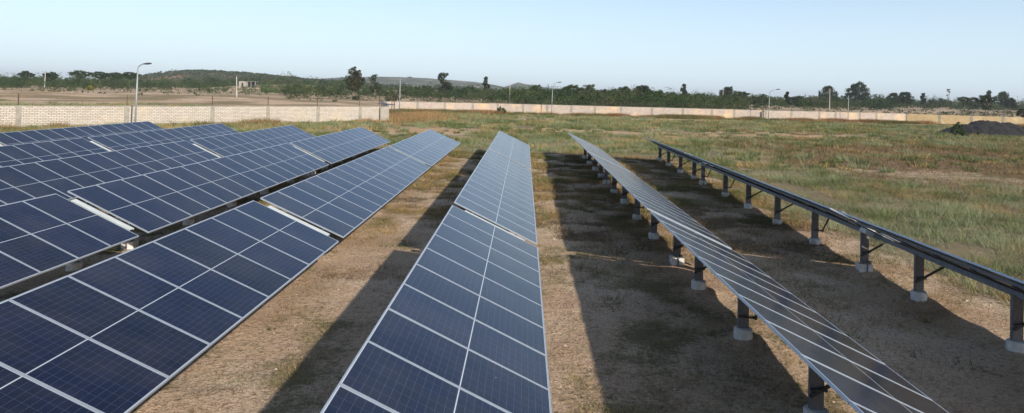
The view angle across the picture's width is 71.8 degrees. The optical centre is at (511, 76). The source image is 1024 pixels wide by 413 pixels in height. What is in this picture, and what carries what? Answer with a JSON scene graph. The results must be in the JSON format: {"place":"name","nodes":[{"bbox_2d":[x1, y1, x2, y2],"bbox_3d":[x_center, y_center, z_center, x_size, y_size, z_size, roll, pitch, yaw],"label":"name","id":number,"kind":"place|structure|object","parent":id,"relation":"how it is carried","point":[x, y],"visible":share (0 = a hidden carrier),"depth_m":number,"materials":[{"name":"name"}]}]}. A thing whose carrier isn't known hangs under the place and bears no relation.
{"place":"outdoors","nodes":[
{"label":"outdoors","id":0,"kind":"place"},
{"bbox_2d":[100,71,381,87],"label":"hill","id":1,"kind":"structure","parent":0,"point":[180,76],"depth_m":845.12,"materials":[{"name":"green plant"}]},
{"bbox_2d":[87,69,404,88],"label":"hillside bushes","id":2,"kind":"object","parent":1,"relation":"on","point":[159,74],"visible":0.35,"depth_m":873.34,"materials":[{"name":"green plant"}]},
{"bbox_2d":[0,84,1023,412],"bbox_3d":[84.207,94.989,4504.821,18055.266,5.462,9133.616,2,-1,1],"label":"ground","id":3,"kind":"structure","parent":0,"point":[992,392],"depth_m":14.95,"materials":[{"name":"soil"}]},
{"bbox_2d":[17,71,35,87],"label":"tree","id":4,"kind":"object","parent":3,"relation":"on","point":[26,74],"visible":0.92,"depth_m":333.52,"materials":[{"name":"green plant"}]},
{"bbox_2d":[42,71,58,83],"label":"tree","id":5,"kind":"object","parent":3,"relation":"on","point":[49,76],"visible":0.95,"depth_m":302.84,"materials":[{"name":"green plant"}]},
{"bbox_2d":[0,138,110,166],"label":"solar table","id":6,"kind":"object","parent":3,"relation":"on","point":[16,154],"visible":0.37,"depth_m":30.16,"materials":[{"name":"blue glass"}]},
{"bbox_2d":[0,193,138,288],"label":"solar table","id":7,"kind":"object","parent":3,"relation":"on","point":[42,235],"visible":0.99,"depth_m":15.22,"materials":[{"name":"blue glass"}]},
{"bbox_2d":[67,70,92,88],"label":"tree","id":8,"kind":"object","parent":3,"relation":"on","point":[82,74],"visible":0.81,"depth_m":332.81,"materials":[{"name":"green plant"}]},
{"bbox_2d":[0,121,162,145],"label":"solar table","id":9,"kind":"object","parent":3,"relation":"on","point":[29,136],"visible":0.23,"depth_m":40.09,"materials":[{"name":"blue glass"}]},
{"bbox_2d":[87,71,109,88],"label":"tree","id":10,"kind":"object","parent":3,"relation":"on","point":[100,75],"visible":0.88,"depth_m":342.89,"materials":[{"name":"green plant"}]},
{"bbox_2d":[0,141,219,205],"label":"solar table","id":11,"kind":"object","parent":3,"relation":"on","point":[32,180],"visible":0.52,"depth_m":24.79,"materials":[{"name":"blue glass"}]},
{"bbox_2d":[108,72,121,80],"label":"tree","id":12,"kind":"object","parent":3,"relation":"on","point":[112,74],"visible":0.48,"depth_m":347.89,"materials":[{"name":"green plant"}]},
{"bbox_2d":[117,72,140,87],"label":"tree","id":13,"kind":"object","parent":3,"relation":"on","point":[132,75],"visible":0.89,"depth_m":332.58,"materials":[{"name":"green plant"}]},
{"bbox_2d":[134,63,151,121],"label":"street lamp","id":14,"kind":"object","parent":3,"relation":"on","point":[137,91],"visible":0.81,"depth_m":66.05,"materials":[{"name":"metal"}]},
{"bbox_2d":[88,123,239,150],"bbox_3d":[-19.308,3.979,41.553,2.097,1.786,15.250,2,-1,1],"label":"solar table","id":15,"kind":"object","parent":3,"relation":"on","point":[113,142],"visible":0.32,"depth_m":39.56,"materials":[{"name":"blue glass"}]},
{"bbox_2d":[0,200,338,412],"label":"solar table","id":16,"kind":"object","parent":3,"relation":"on","point":[129,331],"visible":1,"depth_m":9.91,"materials":[{"name":"blue glass"}]},
{"bbox_2d":[0,105,378,126],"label":"block wall","id":17,"kind":"structure","parent":3,"relation":"on","point":[20,115],"depth_m":71.28,"materials":[{"name":"concrete"}]},
{"bbox_2d":[0,94,359,105],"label":"wire fence","id":18,"kind":"object","parent":17,"relation":"on","point":[18,97],"visible":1,"depth_m":71.31,"materials":[{"name":"metal"}]},
{"bbox_2d":[67,143,328,249],"bbox_3d":[-9.824,3.906,25.652,2.086,1.798,16.735,2,-1,1],"label":"solar table","id":19,"kind":"object","parent":3,"relation":"on","point":[154,201],"visible":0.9,"depth_m":21.73,"materials":[{"name":"blue glass"}]},
{"bbox_2d":[200,76,220,86],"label":"bush","id":20,"kind":"object","parent":3,"relation":"on","point":[212,80],"visible":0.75,"depth_m":402.97,"materials":[{"name":"green plant"}]},
{"bbox_2d":[239,81,256,87],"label":"flat roofed building","id":21,"kind":"structure","parent":3,"relation":"on","point":[244,83],"depth_m":368.37,"materials":[{"name":"paint"}]},
{"bbox_2d":[190,125,314,156],"bbox_3d":[-14.379,4.108,41.562,2.091,1.791,15.250,2,-1,1],"label":"solar table","id":22,"kind":"object","parent":3,"relation":"on","point":[230,144],"visible":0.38,"depth_m":39.47,"materials":[{"name":"blue glass"}]},
{"bbox_2d":[290,127,390,175],"bbox_3d":[-9.541,4.221,41.474,2.089,1.770,15.250,2,-1,1],"label":"solar table","id":23,"kind":"object","parent":3,"relation":"on","point":[338,147],"visible":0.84,"depth_m":39.31,"materials":[{"name":"blue glass"}]},
{"bbox_2d":[260,146,430,237],"bbox_3d":[-5.016,4.040,25.563,2.109,1.758,16.735,2,-1,1],"label":"solar table","id":24,"kind":"object","parent":3,"relation":"on","point":[344,200],"visible":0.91,"depth_m":21.66,"materials":[{"name":"blue glass"}]},
{"bbox_2d":[343,66,365,96],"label":"tree","id":25,"kind":"object","parent":3,"relation":"on","point":[353,83],"visible":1,"depth_m":240.44,"materials":[{"name":"green plant"}]},
{"bbox_2d":[368,74,381,96],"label":"tree","id":26,"kind":"object","parent":3,"relation":"on","point":[375,87],"visible":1,"depth_m":290.69,"materials":[{"name":"green plant"}]},
{"bbox_2d":[380,101,388,120],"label":"block wall","id":27,"kind":"structure","parent":3,"relation":"on","point":[384,111],"depth_m":91.35,"materials":[{"name":"concrete"}]},
{"bbox_2d":[378,98,395,113],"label":"open shed","id":28,"kind":"structure","parent":3,"relation":"on","point":[394,104],"depth_m":98.94,"materials":[{"name":"metal"}]},
{"bbox_2d":[385,93,401,100],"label":"bush","id":29,"kind":"object","parent":3,"relation":"on","point":[395,96],"visible":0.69,"depth_m":200.25,"materials":[{"name":"green plant"}]},
{"bbox_2d":[399,77,410,109],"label":"street lamp","id":30,"kind":"object","parent":3,"relation":"on","point":[399,93],"visible":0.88,"depth_m":123.75,"materials":[{"name":"metal"}]},
{"bbox_2d":[389,129,459,165],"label":"solar table","id":31,"kind":"object","parent":3,"relation":"on","point":[430,147],"visible":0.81,"depth_m":39.20,"materials":[{"name":"blue glass"}]},
{"bbox_2d":[414,85,435,95],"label":"bush","id":32,"kind":"object","parent":3,"relation":"on","point":[424,87],"visible":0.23,"depth_m":330.06,"materials":[{"name":"green plant"}]},
{"bbox_2d":[320,205,551,412],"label":"solar table","id":33,"kind":"object","parent":3,"relation":"on","point":[459,327],"visible":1,"depth_m":9.15,"materials":[{"name":"blue glass"}]},
{"bbox_2d":[437,72,452,98],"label":"tree","id":34,"kind":"object","parent":3,"relation":"on","point":[446,85],"visible":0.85,"depth_m":299.87,"materials":[{"name":"green plant"}]},
{"bbox_2d":[456,86,481,98],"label":"bush","id":35,"kind":"object","parent":3,"relation":"on","point":[468,87],"visible":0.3,"depth_m":299.37,"materials":[{"name":"green plant"}]},
{"bbox_2d":[482,76,490,99],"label":"tree","id":36,"kind":"object","parent":3,"relation":"on","point":[486,84],"visible":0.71,"depth_m":309.83,"materials":[{"name":"green plant"}]},
{"bbox_2d":[454,149,536,244],"bbox_3d":[-0.267,4.153,25.546,2.082,1.793,16.735,2,-1,1],"label":"solar table","id":37,"kind":"object","parent":3,"relation":"on","point":[497,190],"visible":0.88,"depth_m":21.57,"materials":[{"name":"blue glass"}]},
{"bbox_2d":[497,106,506,113],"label":"bush","id":38,"kind":"object","parent":3,"relation":"on","point":[500,108],"visible":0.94,"depth_m":128.81,"materials":[{"name":"green plant"}]},
{"bbox_2d":[491,87,513,101],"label":"bush","id":39,"kind":"object","parent":3,"relation":"on","point":[503,90],"visible":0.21,"depth_m":269.06,"materials":[{"name":"green plant"}]},
{"bbox_2d":[488,131,530,168],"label":"solar table","id":40,"kind":"object","parent":3,"relation":"on","point":[510,147],"visible":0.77,"depth_m":39.12,"materials":[{"name":"blue glass"}]},
{"bbox_2d":[0,98,1023,412],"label":"grass","id":41,"kind":"structure","parent":3,"relation":"on","point":[940,140],"depth_m":34.71,"materials":[{"name":"green plant"}]},
{"bbox_2d":[0,71,1023,116],"bbox_3d":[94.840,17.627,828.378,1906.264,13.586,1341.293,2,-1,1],"label":"scrubland","id":42,"kind":"structure","parent":3,"relation":"on","point":[714,101],"depth_m":270.25,"materials":[{"name":"green plant"}]},
{"bbox_2d":[0,108,1023,129],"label":"weeds","id":43,"kind":"object","parent":3,"relation":"on","point":[404,114],"visible":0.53,"depth_m":128.34,"materials":[{"name":"green plant"}]},
{"bbox_2d":[529,84,543,92],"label":"tree","id":44,"kind":"object","parent":3,"relation":"on","point":[537,87],"visible":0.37,"depth_m":269.30,"materials":[{"name":"green plant"}]},
{"bbox_2d":[54,160,1023,409],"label":"stones","id":45,"kind":"object","parent":3,"relation":"on","point":[564,345],"visible":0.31,"depth_m":14.47,"materials":[{"name":"grey stone"}]},
{"bbox_2d":[562,84,582,96],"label":"tree","id":46,"kind":"object","parent":3,"relation":"on","point":[577,88],"visible":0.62,"depth_m":239.03,"materials":[{"name":"green plant"}]},
{"bbox_2d":[384,101,761,117],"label":"block wall","id":47,"kind":"structure","parent":3,"relation":"on","point":[632,111],"depth_m":134.46,"materials":[{"name":"concrete"}]},
{"bbox_2d":[387,97,761,108],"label":"wire fence","id":48,"kind":"object","parent":47,"relation":"on","point":[566,102],"visible":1,"depth_m":134.24,"materials":[{"name":"metal"}]},
{"bbox_2d":[580,84,599,97],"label":"tree","id":49,"kind":"object","parent":3,"relation":"on","point":[589,87],"visible":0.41,"depth_m":233.85,"materials":[{"name":"green plant"}]},
{"bbox_2d":[568,133,628,183],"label":"solar table","id":50,"kind":"object","parent":3,"relation":"on","point":[592,149],"visible":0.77,"depth_m":38.67,"materials":[{"name":"blue glass"}]},
{"bbox_2d":[589,89,614,105],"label":"bush","id":51,"kind":"object","parent":3,"relation":"on","point":[605,90],"visible":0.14,"depth_m":203.85,"materials":[{"name":"green plant"}]},
{"bbox_2d":[619,86,630,94],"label":"tree","id":52,"kind":"object","parent":3,"relation":"on","point":[624,88],"visible":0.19,"depth_m":223.90,"materials":[{"name":"green plant"}]},
{"bbox_2d":[615,87,653,104],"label":"bush","id":53,"kind":"object","parent":3,"relation":"on","point":[639,93],"visible":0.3,"depth_m":198.76,"materials":[{"name":"green plant"}]},
{"bbox_2d":[632,85,650,98],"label":"tree","id":54,"kind":"object","parent":3,"relation":"on","point":[645,88],"visible":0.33,"depth_m":213.54,"materials":[{"name":"green plant"}]},
{"bbox_2d":[648,89,665,102],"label":"tree","id":55,"kind":"object","parent":3,"relation":"on","point":[657,92],"visible":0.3,"depth_m":208.74,"materials":[{"name":"green plant"}]},
{"bbox_2d":[588,152,731,265],"bbox_3d":[4.495,4.292,25.509,2.145,1.783,16.735,2,-1,1],"label":"solar table","id":56,"kind":"object","parent":3,"relation":"on","point":[646,196],"visible":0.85,"depth_m":21.50,"materials":[{"name":"blue glass"}]},
{"bbox_2d":[645,137,710,184],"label":"solar table","id":57,"kind":"object","parent":3,"relation":"on","point":[679,153],"visible":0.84,"depth_m":39.30,"materials":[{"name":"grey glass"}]},
{"bbox_2d":[680,84,686,95],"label":"tree","id":58,"kind":"object","parent":3,"relation":"on","point":[683,89],"visible":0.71,"depth_m":328.02,"materials":[{"name":"green plant"}]},
{"bbox_2d":[718,86,735,97],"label":"tree","id":59,"kind":"object","parent":3,"relation":"on","point":[727,90],"visible":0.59,"depth_m":332.20,"materials":[{"name":"green plant"}]},
{"bbox_2d":[725,92,749,102],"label":"bush","id":60,"kind":"object","parent":3,"relation":"on","point":[740,96],"visible":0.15,"depth_m":277.62,"materials":[{"name":"green plant"}]},
{"bbox_2d":[734,91,749,97],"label":"tree","id":61,"kind":"object","parent":3,"relation":"on","point":[745,93],"visible":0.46,"depth_m":317.44,"materials":[{"name":"green plant"}]},
{"bbox_2d":[748,94,775,106],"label":"bush","id":62,"kind":"object","parent":3,"relation":"on","point":[762,99],"visible":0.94,"depth_m":297.16,"materials":[{"name":"green plant"}]},
{"bbox_2d":[784,92,789,106],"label":"tree","id":63,"kind":"object","parent":3,"relation":"on","point":[787,97],"visible":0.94,"depth_m":327.26,"materials":[{"name":"green plant"}]},
{"bbox_2d":[686,153,898,272],"bbox_3d":[9.303,4.431,26.270,2.115,1.778,16.735,2,-1,1],"label":"solar table","id":64,"kind":"object","parent":3,"relation":"on","point":[864,264],"visible":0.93,"depth_m":21.73,"materials":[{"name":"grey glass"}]},
{"bbox_2d":[786,96,811,106],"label":"bush","id":65,"kind":"object","parent":3,"relation":"on","point":[796,98],"visible":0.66,"depth_m":326.50,"materials":[{"name":"green plant"}]},
{"bbox_2d":[650,211,948,412],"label":"solar table","id":66,"kind":"object","parent":3,"relation":"on","point":[855,376],"visible":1,"depth_m":9.55,"materials":[{"name":"blue glass"}]},
{"bbox_2d":[817,85,839,101],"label":"tree","id":67,"kind":"object","parent":3,"relation":"on","point":[834,94],"visible":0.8,"depth_m":365.93,"materials":[{"name":"green plant"}]},
{"bbox_2d":[763,110,905,120],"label":"block wall","id":68,"kind":"structure","parent":3,"relation":"on","point":[829,115],"depth_m":138.58,"materials":[{"name":"concrete"}]},
{"bbox_2d":[776,106,884,111],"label":"wire fence","id":69,"kind":"object","parent":68,"relation":"on","point":[822,107],"visible":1,"depth_m":138.34,"materials":[{"name":"metal"}]},
{"bbox_2d":[831,95,858,105],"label":"bush","id":70,"kind":"object","parent":3,"relation":"on","point":[843,98],"visible":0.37,"depth_m":375.65,"materials":[{"name":"green plant"}]},
{"bbox_2d":[844,81,870,106],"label":"tree","id":71,"kind":"object","parent":3,"relation":"on","point":[856,90],"visible":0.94,"depth_m":380.38,"materials":[{"name":"green plant"}]},
{"bbox_2d":[860,94,887,105],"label":"bush","id":72,"kind":"object","parent":3,"relation":"on","point":[876,98],"visible":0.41,"depth_m":405.44,"materials":[{"name":"green plant"}]},
{"bbox_2d":[886,92,901,107],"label":"tree","id":73,"kind":"object","parent":3,"relation":"on","point":[894,96],"visible":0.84,"depth_m":395.29,"materials":[{"name":"green plant"}]},
{"bbox_2d":[896,92,914,108],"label":"tree","id":74,"kind":"object","parent":3,"relation":"on","point":[904,98],"visible":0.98,"depth_m":394.80,"materials":[{"name":"green plant"}]},
{"bbox_2d":[920,93,926,108],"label":"tree","id":75,"kind":"object","parent":3,"relation":"on","point":[923,99],"visible":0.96,"depth_m":414.91,"materials":[{"name":"green plant"}]},
{"bbox_2d":[838,210,1023,353],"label":"solar table","id":76,"kind":"object","parent":3,"relation":"on","point":[1012,287],"visible":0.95,"depth_m":14.13,"materials":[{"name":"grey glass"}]},
{"bbox_2d":[926,97,951,108],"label":"bush","id":77,"kind":"object","parent":3,"relation":"on","point":[932,100],"visible":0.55,"depth_m":423.61,"materials":[{"name":"green plant"}]},
{"bbox_2d":[951,122,965,136],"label":"bush","id":78,"kind":"object","parent":3,"relation":"on","point":[955,127],"visible":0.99,"depth_m":89.69,"materials":[{"name":"green plant"}]},
{"bbox_2d":[956,96,973,109],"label":"tree","id":79,"kind":"object","parent":3,"relation":"on","point":[964,101],"visible":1,"depth_m":355.14,"materials":[{"name":"green plant"}]},
{"bbox_2d":[907,114,1023,124],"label":"stone wall","id":80,"kind":"structure","parent":3,"relation":"on","point":[949,119],"depth_m":139.44,"materials":[{"name":"concrete"}]},
{"bbox_2d":[957,97,987,110],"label":"bush","id":81,"kind":"object","parent":3,"relation":"on","point":[973,102],"visible":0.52,"depth_m":413.45,"materials":[{"name":"green plant"}]},
{"bbox_2d":[938,120,1023,137],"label":"gravel heap","id":82,"kind":"object","parent":3,"relation":"on","point":[987,127],"visible":0.68,"depth_m":95.47,"materials":[{"name":"grey gravel"}]},
{"bbox_2d":[974,95,996,114],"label":"tree","id":83,"kind":"object","parent":3,"relation":"on","point":[984,101],"visible":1,"depth_m":226.72,"materials":[{"name":"green plant"}]},
{"bbox_2d":[994,92,1012,110],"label":"tree","id":84,"kind":"object","parent":3,"relation":"on","point":[1002,97],"visible":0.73,"depth_m":443.31,"materials":[{"name":"green plant"}]},
{"bbox_2d":[1003,98,1017,110],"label":"tree","id":85,"kind":"object","parent":3,"relation":"on","point":[1010,103],"visible":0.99,"depth_m":394.22,"materials":[{"name":"green plant"}]},
{"bbox_2d":[1015,109,1023,116],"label":"bush","id":86,"kind":"object","parent":3,"relation":"on","point":[1020,112],"visible":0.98,"depth_m":197.13,"materials":[{"name":"green plant"}]},
{"bbox_2d":[0,0,1023,101],"label":"sky","id":87,"kind":"structure","parent":0,"point":[969,48],"materials":[{"name":"blue"}]},
{"bbox_2d":[322,77,716,95],"bbox_3d":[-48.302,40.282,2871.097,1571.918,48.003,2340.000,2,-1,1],"label":"hill","id":88,"kind":"structure","parent":0,"point":[414,82],"depth_m":2192.52,"materials":[{"name":"green plant"}]}
]}

